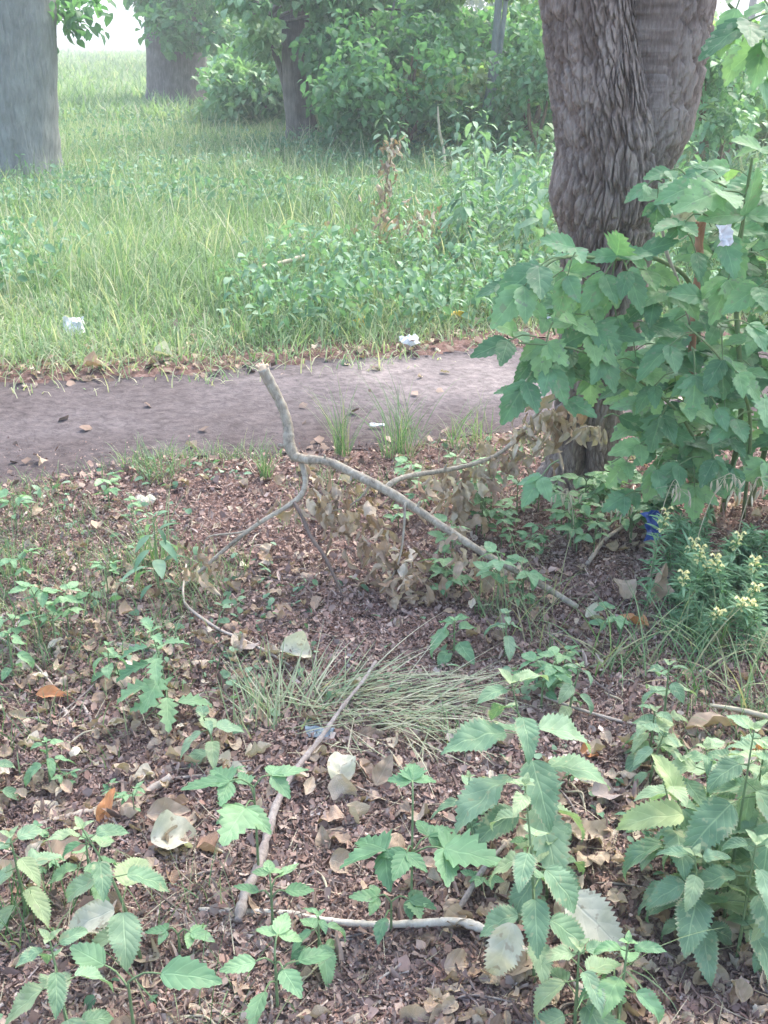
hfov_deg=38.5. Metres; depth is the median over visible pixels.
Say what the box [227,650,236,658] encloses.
dead leaf
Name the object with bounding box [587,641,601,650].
dead leaf
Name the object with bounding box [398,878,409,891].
dead leaf
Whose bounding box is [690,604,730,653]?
yellow toadflax
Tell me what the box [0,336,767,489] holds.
path
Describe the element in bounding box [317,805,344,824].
dead leaf
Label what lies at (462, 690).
dead leaf
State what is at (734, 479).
seed grass
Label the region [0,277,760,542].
path litter
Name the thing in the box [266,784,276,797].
dead leaf
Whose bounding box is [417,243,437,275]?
tall weed
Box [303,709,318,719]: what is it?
dead leaf
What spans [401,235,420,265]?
tall weed
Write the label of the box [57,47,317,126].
meadow grass
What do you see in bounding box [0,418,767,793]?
sparse grass
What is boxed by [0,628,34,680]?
nettle
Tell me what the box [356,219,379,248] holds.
tall weed
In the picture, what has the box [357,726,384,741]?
dead leaf
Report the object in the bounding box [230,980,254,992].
dead leaf
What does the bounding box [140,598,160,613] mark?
dead leaf
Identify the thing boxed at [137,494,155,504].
paper scrap
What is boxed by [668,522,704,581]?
yellow toadflax
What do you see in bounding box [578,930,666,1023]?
nettle
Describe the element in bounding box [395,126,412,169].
tall weed
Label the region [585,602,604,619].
dead leaf
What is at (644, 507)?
seedling
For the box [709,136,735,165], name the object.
tall weed
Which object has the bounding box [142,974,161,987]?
dead leaf
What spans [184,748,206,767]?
dead leaf
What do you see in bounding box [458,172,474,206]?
tall weed
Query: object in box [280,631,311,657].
dead leaf
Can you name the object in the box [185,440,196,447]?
dead leaf
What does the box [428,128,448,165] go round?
tall weed
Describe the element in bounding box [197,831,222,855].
dead leaf
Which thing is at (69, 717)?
twig
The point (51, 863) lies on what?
seedling
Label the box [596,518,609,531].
dead leaf
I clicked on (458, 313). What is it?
dead leaf
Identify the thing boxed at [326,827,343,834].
dead leaf
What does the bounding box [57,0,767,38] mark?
sky
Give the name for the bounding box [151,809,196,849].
dead leaf
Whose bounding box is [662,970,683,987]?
dead leaf
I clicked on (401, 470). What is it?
seedling
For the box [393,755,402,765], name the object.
dead leaf
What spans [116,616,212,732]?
jagged weed
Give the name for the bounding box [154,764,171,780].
dead leaf
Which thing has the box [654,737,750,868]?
nettle
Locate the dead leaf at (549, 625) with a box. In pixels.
[537,623,552,632]
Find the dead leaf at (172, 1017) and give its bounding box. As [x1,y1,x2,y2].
[164,1012,178,1023]
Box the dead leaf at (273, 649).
[260,645,279,657]
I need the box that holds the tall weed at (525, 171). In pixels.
[521,162,536,194]
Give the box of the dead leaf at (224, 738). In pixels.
[220,734,233,749]
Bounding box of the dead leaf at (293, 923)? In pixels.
[285,918,297,945]
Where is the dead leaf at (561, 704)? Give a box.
[551,698,574,709]
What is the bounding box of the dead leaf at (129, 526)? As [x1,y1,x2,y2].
[116,522,132,530]
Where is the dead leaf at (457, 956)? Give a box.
[444,948,472,981]
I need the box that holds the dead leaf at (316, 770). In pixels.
[312,766,327,773]
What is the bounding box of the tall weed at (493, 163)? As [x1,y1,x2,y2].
[485,153,506,192]
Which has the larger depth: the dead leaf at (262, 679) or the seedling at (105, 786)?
the dead leaf at (262, 679)
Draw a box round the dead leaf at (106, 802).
[96,787,114,822]
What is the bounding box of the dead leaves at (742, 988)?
[0,312,767,1023]
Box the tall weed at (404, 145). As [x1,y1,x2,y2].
[385,121,413,171]
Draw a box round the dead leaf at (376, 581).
[369,575,384,587]
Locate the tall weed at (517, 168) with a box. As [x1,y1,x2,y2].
[492,147,535,228]
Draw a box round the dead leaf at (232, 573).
[230,571,239,576]
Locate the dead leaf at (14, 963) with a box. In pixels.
[11,953,29,967]
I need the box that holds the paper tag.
[716,224,733,246]
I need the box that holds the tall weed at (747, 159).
[742,152,758,169]
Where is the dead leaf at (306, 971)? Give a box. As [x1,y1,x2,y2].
[280,959,313,989]
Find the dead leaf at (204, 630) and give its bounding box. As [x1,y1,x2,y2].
[192,629,212,641]
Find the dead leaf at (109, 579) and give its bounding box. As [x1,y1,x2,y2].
[105,576,121,593]
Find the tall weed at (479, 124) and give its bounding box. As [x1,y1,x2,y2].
[468,112,496,153]
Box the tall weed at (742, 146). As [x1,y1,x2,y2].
[734,126,757,157]
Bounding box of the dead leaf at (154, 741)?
[146,737,164,756]
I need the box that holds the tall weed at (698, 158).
[672,141,701,210]
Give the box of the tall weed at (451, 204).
[441,184,458,236]
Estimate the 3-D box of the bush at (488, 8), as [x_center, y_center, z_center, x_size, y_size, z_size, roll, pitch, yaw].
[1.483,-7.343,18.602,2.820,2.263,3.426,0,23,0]
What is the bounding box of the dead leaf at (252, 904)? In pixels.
[248,895,277,913]
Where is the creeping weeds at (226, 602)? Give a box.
[0,436,726,1019]
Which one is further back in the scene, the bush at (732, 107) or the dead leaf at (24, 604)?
the bush at (732, 107)
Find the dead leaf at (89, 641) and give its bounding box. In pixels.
[85,636,99,645]
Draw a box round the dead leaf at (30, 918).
[23,914,38,924]
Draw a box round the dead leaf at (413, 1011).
[398,1005,430,1023]
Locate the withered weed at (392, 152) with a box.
[369,135,405,221]
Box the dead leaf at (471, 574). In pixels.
[462,569,473,584]
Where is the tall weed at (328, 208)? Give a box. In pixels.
[321,181,340,225]
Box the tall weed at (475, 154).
[451,142,491,206]
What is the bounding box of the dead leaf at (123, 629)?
[116,627,125,636]
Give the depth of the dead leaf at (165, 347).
4.95 m
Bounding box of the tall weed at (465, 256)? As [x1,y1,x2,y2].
[450,243,473,293]
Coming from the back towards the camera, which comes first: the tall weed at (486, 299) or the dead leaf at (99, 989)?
the tall weed at (486, 299)
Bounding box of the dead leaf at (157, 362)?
[146,356,159,365]
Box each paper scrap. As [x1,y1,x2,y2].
[62,316,84,334]
[137,494,155,504]
[369,423,383,426]
[399,334,420,345]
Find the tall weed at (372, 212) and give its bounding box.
[363,199,377,235]
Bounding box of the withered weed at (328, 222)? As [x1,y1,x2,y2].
[279,221,356,260]
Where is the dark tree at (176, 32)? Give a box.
[123,0,282,107]
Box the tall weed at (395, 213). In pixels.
[392,202,403,233]
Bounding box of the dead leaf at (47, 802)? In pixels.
[33,800,57,816]
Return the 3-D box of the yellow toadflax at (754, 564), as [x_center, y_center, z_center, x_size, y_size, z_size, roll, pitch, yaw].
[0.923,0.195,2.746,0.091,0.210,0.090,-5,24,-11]
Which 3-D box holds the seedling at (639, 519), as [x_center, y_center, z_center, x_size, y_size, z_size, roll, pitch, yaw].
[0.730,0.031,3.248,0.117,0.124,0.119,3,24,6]
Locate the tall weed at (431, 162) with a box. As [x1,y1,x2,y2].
[420,150,436,177]
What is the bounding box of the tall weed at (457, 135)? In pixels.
[437,111,470,170]
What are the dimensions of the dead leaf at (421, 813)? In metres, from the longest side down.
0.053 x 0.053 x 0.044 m
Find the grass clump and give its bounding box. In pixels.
[217,613,575,800]
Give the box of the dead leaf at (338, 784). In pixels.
[328,774,356,802]
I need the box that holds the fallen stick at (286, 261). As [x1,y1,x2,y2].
[250,254,304,271]
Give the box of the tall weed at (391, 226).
[386,195,408,254]
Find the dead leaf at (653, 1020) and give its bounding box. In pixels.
[649,1016,662,1023]
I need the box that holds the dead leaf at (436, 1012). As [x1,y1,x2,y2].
[429,1003,454,1023]
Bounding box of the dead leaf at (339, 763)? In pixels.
[327,751,355,779]
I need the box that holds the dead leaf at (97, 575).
[87,570,101,581]
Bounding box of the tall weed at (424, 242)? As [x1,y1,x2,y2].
[414,219,442,275]
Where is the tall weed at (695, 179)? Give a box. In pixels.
[673,161,711,261]
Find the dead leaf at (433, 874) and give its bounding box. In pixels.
[426,865,442,888]
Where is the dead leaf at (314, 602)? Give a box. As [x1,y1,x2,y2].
[310,596,321,610]
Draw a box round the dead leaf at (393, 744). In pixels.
[386,732,398,747]
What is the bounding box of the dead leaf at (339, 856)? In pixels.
[329,847,355,873]
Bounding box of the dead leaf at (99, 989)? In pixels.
[95,976,106,993]
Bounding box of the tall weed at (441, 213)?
[433,201,459,258]
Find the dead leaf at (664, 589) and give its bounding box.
[651,563,674,603]
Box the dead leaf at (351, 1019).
[344,1013,377,1023]
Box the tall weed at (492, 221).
[486,201,513,246]
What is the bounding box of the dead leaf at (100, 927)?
[72,899,108,933]
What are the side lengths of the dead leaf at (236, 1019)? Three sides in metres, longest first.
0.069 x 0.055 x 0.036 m
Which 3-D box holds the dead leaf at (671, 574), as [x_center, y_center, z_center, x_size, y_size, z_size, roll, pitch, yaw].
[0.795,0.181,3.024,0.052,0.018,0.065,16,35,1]
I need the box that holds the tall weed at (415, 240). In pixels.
[409,209,432,267]
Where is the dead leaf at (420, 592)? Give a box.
[415,591,426,596]
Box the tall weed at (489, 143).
[477,122,496,168]
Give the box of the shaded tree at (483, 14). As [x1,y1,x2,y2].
[305,0,528,130]
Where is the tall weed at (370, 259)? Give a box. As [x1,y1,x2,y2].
[365,246,374,277]
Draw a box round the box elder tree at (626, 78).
[536,0,716,493]
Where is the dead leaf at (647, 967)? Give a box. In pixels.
[641,959,660,972]
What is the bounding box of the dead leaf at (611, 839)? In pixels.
[603,836,618,848]
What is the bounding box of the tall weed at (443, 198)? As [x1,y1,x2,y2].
[439,188,448,236]
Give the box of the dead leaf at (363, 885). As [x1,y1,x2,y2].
[361,880,373,888]
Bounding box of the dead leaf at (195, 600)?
[191,596,197,608]
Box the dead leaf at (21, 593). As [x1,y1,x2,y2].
[18,589,30,599]
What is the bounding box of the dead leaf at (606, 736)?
[599,730,611,744]
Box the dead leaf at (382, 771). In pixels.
[372,754,392,785]
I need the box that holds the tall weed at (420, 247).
[405,220,428,280]
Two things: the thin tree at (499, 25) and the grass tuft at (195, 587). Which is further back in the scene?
the thin tree at (499, 25)
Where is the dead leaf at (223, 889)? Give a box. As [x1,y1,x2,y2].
[219,887,232,893]
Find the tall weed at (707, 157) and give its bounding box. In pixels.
[694,144,711,174]
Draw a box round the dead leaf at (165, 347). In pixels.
[154,341,171,355]
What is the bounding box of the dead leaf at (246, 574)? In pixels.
[239,570,251,580]
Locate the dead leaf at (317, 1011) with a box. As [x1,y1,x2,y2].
[295,1004,331,1018]
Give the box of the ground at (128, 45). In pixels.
[0,39,767,1023]
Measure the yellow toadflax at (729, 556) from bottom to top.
0.245 m
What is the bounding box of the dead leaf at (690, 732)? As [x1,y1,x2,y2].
[686,728,705,739]
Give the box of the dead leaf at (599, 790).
[592,773,623,801]
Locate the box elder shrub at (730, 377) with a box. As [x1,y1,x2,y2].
[470,0,767,526]
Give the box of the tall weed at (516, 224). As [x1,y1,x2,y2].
[492,206,538,266]
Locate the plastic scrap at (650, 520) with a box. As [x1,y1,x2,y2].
[640,510,660,540]
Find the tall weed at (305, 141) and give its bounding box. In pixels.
[303,125,315,152]
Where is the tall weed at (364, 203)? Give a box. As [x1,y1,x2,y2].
[358,195,376,217]
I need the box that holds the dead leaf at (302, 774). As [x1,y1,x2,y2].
[286,772,308,776]
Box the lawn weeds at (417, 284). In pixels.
[0,105,767,343]
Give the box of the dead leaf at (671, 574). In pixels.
[667,569,675,581]
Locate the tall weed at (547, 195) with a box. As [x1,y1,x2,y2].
[541,180,557,231]
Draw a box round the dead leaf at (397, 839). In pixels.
[388,832,405,847]
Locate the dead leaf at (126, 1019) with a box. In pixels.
[109,1015,136,1023]
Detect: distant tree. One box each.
[458,0,493,11]
[461,0,538,15]
[714,2,725,20]
[725,0,764,18]
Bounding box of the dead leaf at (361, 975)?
[357,966,373,984]
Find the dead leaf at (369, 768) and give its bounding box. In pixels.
[359,758,373,781]
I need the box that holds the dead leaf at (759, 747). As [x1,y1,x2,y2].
[732,742,762,749]
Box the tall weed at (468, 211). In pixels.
[443,166,481,259]
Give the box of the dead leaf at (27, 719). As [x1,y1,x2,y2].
[21,718,34,729]
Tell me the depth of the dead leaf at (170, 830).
2.01 m
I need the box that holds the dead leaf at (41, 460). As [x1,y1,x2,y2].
[37,453,46,464]
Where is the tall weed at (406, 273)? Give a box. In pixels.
[397,260,415,293]
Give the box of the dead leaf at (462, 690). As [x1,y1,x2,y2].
[458,689,469,699]
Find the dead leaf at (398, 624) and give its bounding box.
[395,616,402,626]
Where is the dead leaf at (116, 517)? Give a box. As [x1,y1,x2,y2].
[106,514,125,519]
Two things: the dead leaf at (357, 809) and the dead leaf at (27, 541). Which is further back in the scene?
the dead leaf at (27, 541)
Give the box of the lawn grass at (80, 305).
[0,103,767,396]
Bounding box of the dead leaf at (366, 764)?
[356,762,374,772]
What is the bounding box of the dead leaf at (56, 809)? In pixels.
[49,804,64,816]
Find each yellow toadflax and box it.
[633,506,674,619]
[655,511,692,565]
[659,514,690,570]
[662,576,686,606]
[662,605,697,635]
[667,535,706,608]
[667,569,701,634]
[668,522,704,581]
[671,527,703,577]
[671,563,692,596]
[674,518,706,555]
[678,573,709,602]
[679,543,710,616]
[684,525,708,559]
[686,612,713,641]
[688,559,716,609]
[688,599,709,620]
[690,529,716,566]
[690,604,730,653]
[697,505,722,555]
[698,556,728,600]
[704,553,737,635]
[708,556,734,599]
[708,586,741,600]
[711,531,747,606]
[715,536,740,570]
[725,530,756,564]
[726,571,756,595]
[726,593,764,657]
[726,601,739,625]
[728,526,754,581]
[729,563,751,593]
[730,577,767,635]
[736,527,759,566]
[736,552,767,602]
[737,541,762,568]
[738,520,761,549]
[738,597,767,653]
[740,551,767,590]
[741,529,767,575]
[752,539,767,576]
[756,591,767,613]
[758,566,767,598]
[760,599,767,626]
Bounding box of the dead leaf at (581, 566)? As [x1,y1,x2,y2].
[576,564,586,570]
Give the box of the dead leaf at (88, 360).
[83,351,102,366]
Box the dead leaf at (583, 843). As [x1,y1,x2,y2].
[578,837,586,852]
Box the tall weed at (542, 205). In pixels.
[521,191,546,226]
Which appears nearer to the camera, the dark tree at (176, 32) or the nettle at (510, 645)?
the nettle at (510, 645)
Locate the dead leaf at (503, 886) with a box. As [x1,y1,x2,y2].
[494,880,509,901]
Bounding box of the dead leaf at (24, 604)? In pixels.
[18,602,30,609]
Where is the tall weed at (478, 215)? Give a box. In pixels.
[459,192,483,227]
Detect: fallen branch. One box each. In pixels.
[178,359,587,609]
[198,907,583,989]
[233,660,376,923]
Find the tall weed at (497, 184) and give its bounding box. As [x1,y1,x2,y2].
[488,145,524,212]
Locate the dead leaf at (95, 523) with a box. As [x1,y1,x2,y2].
[91,519,102,528]
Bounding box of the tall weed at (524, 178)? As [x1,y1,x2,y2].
[495,152,543,244]
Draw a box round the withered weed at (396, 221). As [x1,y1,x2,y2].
[350,195,481,258]
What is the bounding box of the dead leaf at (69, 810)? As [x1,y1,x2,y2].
[63,808,73,818]
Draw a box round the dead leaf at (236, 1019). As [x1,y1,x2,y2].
[227,1007,247,1023]
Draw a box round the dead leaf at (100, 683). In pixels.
[95,677,106,689]
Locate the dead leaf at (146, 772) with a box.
[142,769,155,784]
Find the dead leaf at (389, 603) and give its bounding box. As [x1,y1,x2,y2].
[387,595,406,607]
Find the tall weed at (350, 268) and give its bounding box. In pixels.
[346,259,362,277]
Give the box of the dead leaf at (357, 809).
[347,801,369,823]
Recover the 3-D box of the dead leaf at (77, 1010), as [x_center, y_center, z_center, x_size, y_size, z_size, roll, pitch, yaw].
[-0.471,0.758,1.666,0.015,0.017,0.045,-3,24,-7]
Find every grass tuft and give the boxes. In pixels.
[0,531,34,586]
[0,708,34,755]
[0,837,85,959]
[12,594,47,627]
[13,637,62,669]
[36,502,67,519]
[65,569,95,595]
[71,479,192,572]
[76,492,100,521]
[83,541,130,576]
[85,912,332,1023]
[96,607,203,659]
[103,838,251,942]
[108,439,149,468]
[114,432,204,484]
[140,554,239,611]
[215,537,260,577]
[246,438,284,480]
[293,372,391,456]
[309,351,460,441]
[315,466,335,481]
[343,382,441,458]
[420,535,607,648]
[420,690,501,742]
[426,390,500,448]
[463,521,587,613]
[474,580,511,620]
[527,576,708,693]
[527,620,580,665]
[576,927,723,1023]
[616,571,767,711]
[619,565,767,671]
[626,628,661,673]
[668,670,712,714]
[707,668,767,724]
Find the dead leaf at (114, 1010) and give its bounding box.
[110,1008,120,1015]
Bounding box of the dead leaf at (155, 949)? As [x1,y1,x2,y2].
[134,937,159,962]
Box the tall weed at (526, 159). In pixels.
[512,146,535,172]
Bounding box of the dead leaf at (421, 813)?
[407,803,429,820]
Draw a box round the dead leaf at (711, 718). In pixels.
[682,712,737,730]
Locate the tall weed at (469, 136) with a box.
[460,126,483,176]
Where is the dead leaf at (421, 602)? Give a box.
[417,595,429,607]
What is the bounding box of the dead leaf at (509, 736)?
[497,730,513,747]
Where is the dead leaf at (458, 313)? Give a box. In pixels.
[451,310,463,318]
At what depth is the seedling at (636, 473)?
3.35 m
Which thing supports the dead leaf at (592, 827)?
on the ground at (128, 45)
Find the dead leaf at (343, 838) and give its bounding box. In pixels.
[329,832,351,845]
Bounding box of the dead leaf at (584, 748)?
[580,743,598,756]
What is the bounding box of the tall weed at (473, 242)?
[459,218,485,273]
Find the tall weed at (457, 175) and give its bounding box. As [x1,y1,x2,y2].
[447,158,472,203]
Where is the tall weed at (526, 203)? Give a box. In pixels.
[504,183,541,228]
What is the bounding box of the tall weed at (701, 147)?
[689,115,718,177]
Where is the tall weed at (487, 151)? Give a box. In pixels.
[469,110,498,187]
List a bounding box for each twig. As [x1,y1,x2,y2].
[0,637,53,684]
[17,923,25,974]
[24,767,93,771]
[39,995,46,1023]
[54,679,97,718]
[60,705,72,721]
[61,703,76,727]
[61,729,100,748]
[81,704,94,727]
[117,642,156,652]
[130,734,170,756]
[135,990,221,1021]
[146,967,161,997]
[147,1013,215,1023]
[150,888,186,915]
[175,711,225,770]
[175,774,258,783]
[178,869,248,881]
[182,564,289,664]
[196,760,252,771]
[206,904,258,915]
[217,662,276,670]
[268,986,273,1023]
[283,964,317,990]
[312,867,328,898]
[331,934,354,940]
[342,933,366,937]
[358,917,394,946]
[366,891,395,917]
[377,965,397,993]
[378,670,416,696]
[421,818,465,826]
[442,887,450,906]
[457,994,514,1002]
[459,842,507,907]
[485,1008,516,1020]
[559,1002,573,1009]
[560,789,576,813]
[563,790,583,801]
[567,775,586,815]
[577,665,616,695]
[585,513,635,564]
[588,521,616,557]
[593,882,647,888]
[602,690,622,708]
[619,770,635,794]
[633,969,658,992]
[661,231,690,324]
[683,962,723,1004]
[744,937,767,994]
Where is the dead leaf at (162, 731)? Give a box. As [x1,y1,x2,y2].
[149,720,169,739]
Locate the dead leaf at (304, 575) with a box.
[295,572,312,582]
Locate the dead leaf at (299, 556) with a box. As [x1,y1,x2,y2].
[293,551,308,558]
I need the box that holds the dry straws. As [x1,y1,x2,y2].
[0,465,767,1023]
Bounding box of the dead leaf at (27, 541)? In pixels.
[20,539,33,551]
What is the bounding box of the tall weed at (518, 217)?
[503,196,532,237]
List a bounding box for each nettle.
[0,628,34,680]
[0,759,19,799]
[0,824,66,930]
[5,926,113,1023]
[24,736,75,786]
[42,816,169,971]
[45,830,116,900]
[91,641,131,684]
[180,705,244,768]
[290,907,345,986]
[430,614,475,667]
[431,770,490,834]
[441,668,609,870]
[479,772,584,983]
[484,608,521,661]
[508,823,585,921]
[533,937,621,1023]
[554,661,593,718]
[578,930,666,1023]
[616,754,729,915]
[622,704,678,771]
[630,722,682,785]
[633,750,706,871]
[641,658,696,723]
[645,843,752,985]
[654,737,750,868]
[662,714,767,917]
[674,829,767,982]
[688,733,767,808]
[699,785,767,942]
[706,739,767,914]
[715,750,767,822]
[726,882,764,972]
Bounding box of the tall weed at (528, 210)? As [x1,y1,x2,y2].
[501,189,543,261]
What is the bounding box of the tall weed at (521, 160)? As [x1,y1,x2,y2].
[511,145,531,176]
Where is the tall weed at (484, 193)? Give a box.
[467,167,501,232]
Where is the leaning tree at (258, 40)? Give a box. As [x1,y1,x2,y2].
[214,0,462,145]
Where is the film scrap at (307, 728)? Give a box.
[305,725,334,737]
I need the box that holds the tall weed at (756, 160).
[742,139,767,173]
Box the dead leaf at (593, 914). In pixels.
[565,889,625,954]
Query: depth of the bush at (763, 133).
12.50 m
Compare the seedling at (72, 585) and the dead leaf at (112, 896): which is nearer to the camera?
the dead leaf at (112, 896)
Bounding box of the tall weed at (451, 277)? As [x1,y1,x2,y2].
[436,259,457,305]
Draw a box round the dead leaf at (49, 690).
[36,685,70,697]
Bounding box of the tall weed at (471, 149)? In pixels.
[464,132,483,162]
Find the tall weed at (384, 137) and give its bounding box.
[372,108,389,168]
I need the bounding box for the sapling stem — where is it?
[384,0,395,66]
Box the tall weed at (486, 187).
[481,175,503,207]
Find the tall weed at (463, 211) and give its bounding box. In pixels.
[441,177,482,259]
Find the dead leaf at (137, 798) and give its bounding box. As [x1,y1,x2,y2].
[135,783,158,804]
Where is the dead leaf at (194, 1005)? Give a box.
[188,1003,199,1017]
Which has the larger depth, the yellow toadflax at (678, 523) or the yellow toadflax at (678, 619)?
the yellow toadflax at (678, 523)
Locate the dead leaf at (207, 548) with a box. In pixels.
[202,544,215,553]
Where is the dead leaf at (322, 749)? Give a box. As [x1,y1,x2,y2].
[312,745,329,755]
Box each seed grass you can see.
[550,488,581,546]
[597,502,632,555]
[649,479,690,580]
[692,473,744,563]
[730,476,767,570]
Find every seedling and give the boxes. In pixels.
[0,488,36,530]
[0,547,43,580]
[0,611,38,637]
[8,581,62,644]
[32,606,66,638]
[33,820,51,839]
[38,859,58,877]
[49,581,89,632]
[51,769,78,783]
[87,560,123,593]
[93,470,121,510]
[101,778,119,798]
[114,781,144,819]
[121,496,142,529]
[231,766,246,783]
[383,504,412,527]
[393,457,423,485]
[394,456,420,488]
[405,493,433,506]
[410,469,438,509]
[419,544,468,573]
[427,513,470,568]
[429,567,463,596]
[430,558,452,576]
[443,452,466,472]
[447,568,474,591]
[460,864,504,890]
[466,509,498,534]
[469,457,499,483]
[470,499,506,538]
[471,471,502,508]
[472,466,502,533]
[472,811,485,826]
[473,541,517,610]
[486,492,503,517]
[491,511,515,547]
[497,502,520,534]
[499,533,524,549]
[499,554,551,607]
[500,498,532,525]
[506,474,524,508]
[507,586,536,612]
[510,834,528,852]
[511,651,571,707]
[516,530,548,552]
[522,522,560,552]
[523,538,549,556]
[529,646,571,703]
[534,660,572,690]
[543,499,592,539]
[547,494,601,548]
[549,490,580,533]
[550,475,569,508]
[553,645,579,674]
[555,521,600,551]
[561,473,607,526]
[563,772,578,789]
[578,471,606,509]
[580,487,623,527]
[581,479,630,512]
[586,471,621,519]
[587,471,624,513]
[588,512,611,551]
[588,601,633,640]
[600,464,610,493]
[611,507,646,542]
[614,499,647,533]
[630,475,652,523]
[631,498,672,520]
[632,469,648,501]
[634,504,684,544]
[639,502,678,518]
[641,827,663,840]
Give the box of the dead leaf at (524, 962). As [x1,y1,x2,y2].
[504,951,532,975]
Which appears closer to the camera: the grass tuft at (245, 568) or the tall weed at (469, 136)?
the grass tuft at (245, 568)
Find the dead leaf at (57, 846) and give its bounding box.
[47,837,92,862]
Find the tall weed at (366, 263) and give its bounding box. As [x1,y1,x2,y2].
[353,238,377,302]
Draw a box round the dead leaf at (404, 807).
[394,798,409,816]
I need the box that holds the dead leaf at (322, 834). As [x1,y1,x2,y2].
[315,825,330,851]
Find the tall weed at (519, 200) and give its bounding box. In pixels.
[505,187,522,243]
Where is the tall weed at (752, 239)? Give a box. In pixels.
[746,235,756,241]
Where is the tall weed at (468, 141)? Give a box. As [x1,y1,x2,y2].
[450,106,495,192]
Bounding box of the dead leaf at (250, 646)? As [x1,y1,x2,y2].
[240,632,258,648]
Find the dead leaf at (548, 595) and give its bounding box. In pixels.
[536,594,556,603]
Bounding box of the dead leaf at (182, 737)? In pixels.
[177,730,184,744]
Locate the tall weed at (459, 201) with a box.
[451,176,489,248]
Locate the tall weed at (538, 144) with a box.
[528,129,549,158]
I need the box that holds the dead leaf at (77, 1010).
[68,1002,79,1016]
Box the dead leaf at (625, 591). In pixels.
[612,578,636,598]
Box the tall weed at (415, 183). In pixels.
[406,171,426,211]
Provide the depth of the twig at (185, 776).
2.19 m
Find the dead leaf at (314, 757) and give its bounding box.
[300,745,322,761]
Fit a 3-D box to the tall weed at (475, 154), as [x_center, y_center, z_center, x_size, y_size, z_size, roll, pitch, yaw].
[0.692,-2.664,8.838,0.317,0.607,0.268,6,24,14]
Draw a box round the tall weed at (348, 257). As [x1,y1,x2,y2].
[328,237,353,286]
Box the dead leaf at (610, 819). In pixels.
[603,813,618,822]
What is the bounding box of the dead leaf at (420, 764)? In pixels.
[410,760,426,772]
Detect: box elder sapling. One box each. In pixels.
[69,941,221,1023]
[145,922,214,952]
[181,765,308,865]
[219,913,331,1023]
[233,860,313,924]
[340,763,501,919]
[349,885,436,944]
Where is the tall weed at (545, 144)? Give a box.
[542,137,555,162]
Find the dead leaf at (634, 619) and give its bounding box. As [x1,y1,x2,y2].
[621,613,648,625]
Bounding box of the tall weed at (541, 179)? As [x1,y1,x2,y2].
[537,156,551,202]
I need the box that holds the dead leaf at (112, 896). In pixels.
[107,891,125,912]
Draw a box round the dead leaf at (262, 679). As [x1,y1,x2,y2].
[246,671,265,691]
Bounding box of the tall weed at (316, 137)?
[311,126,319,148]
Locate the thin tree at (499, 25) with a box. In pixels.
[438,0,537,126]
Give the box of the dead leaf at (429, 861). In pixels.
[423,856,436,867]
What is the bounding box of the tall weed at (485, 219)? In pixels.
[474,202,502,240]
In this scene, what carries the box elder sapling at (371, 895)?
on the ground at (128, 45)
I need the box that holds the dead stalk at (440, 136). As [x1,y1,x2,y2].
[437,106,445,171]
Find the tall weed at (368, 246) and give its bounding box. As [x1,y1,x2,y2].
[354,236,378,264]
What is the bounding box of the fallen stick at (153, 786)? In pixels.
[30,773,173,825]
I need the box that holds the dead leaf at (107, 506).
[103,502,111,509]
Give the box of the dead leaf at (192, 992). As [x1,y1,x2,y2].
[188,989,206,1002]
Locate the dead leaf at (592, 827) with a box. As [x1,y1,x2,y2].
[574,818,612,844]
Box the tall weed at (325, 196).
[317,188,336,222]
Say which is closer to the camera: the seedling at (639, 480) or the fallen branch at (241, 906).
the fallen branch at (241, 906)
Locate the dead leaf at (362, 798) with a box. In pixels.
[357,789,385,801]
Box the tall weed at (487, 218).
[475,211,493,246]
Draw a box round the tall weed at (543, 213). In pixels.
[518,164,555,260]
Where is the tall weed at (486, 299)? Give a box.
[473,279,489,309]
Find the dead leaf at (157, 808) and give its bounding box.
[147,797,190,819]
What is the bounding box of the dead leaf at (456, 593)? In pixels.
[447,589,462,600]
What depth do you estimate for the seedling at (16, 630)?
2.68 m
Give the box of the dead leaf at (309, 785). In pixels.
[303,776,315,794]
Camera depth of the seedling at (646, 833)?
2.00 m
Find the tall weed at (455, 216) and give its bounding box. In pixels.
[437,186,486,261]
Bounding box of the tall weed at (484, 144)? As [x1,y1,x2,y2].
[470,130,495,163]
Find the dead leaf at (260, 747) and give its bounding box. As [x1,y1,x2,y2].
[245,741,271,756]
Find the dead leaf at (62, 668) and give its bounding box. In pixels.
[55,664,65,679]
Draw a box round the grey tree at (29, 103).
[0,0,116,187]
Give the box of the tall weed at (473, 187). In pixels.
[445,185,491,243]
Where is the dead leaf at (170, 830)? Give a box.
[158,825,188,854]
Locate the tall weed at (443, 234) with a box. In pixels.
[440,213,462,261]
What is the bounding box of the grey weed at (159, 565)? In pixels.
[121,510,189,599]
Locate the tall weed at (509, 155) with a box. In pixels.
[491,121,526,181]
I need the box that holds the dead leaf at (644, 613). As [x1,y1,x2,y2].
[634,610,647,619]
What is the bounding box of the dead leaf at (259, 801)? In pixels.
[256,797,264,808]
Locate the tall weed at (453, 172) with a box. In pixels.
[437,147,473,194]
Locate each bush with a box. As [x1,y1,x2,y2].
[191,43,285,129]
[204,3,280,61]
[289,6,491,158]
[312,40,453,150]
[391,59,508,155]
[460,6,531,30]
[461,63,555,158]
[472,0,549,156]
[686,16,767,158]
[687,28,767,160]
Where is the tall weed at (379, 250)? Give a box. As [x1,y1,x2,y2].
[368,238,389,284]
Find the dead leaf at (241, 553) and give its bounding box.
[237,551,248,559]
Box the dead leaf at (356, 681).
[342,675,367,684]
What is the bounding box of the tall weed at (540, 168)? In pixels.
[532,139,553,217]

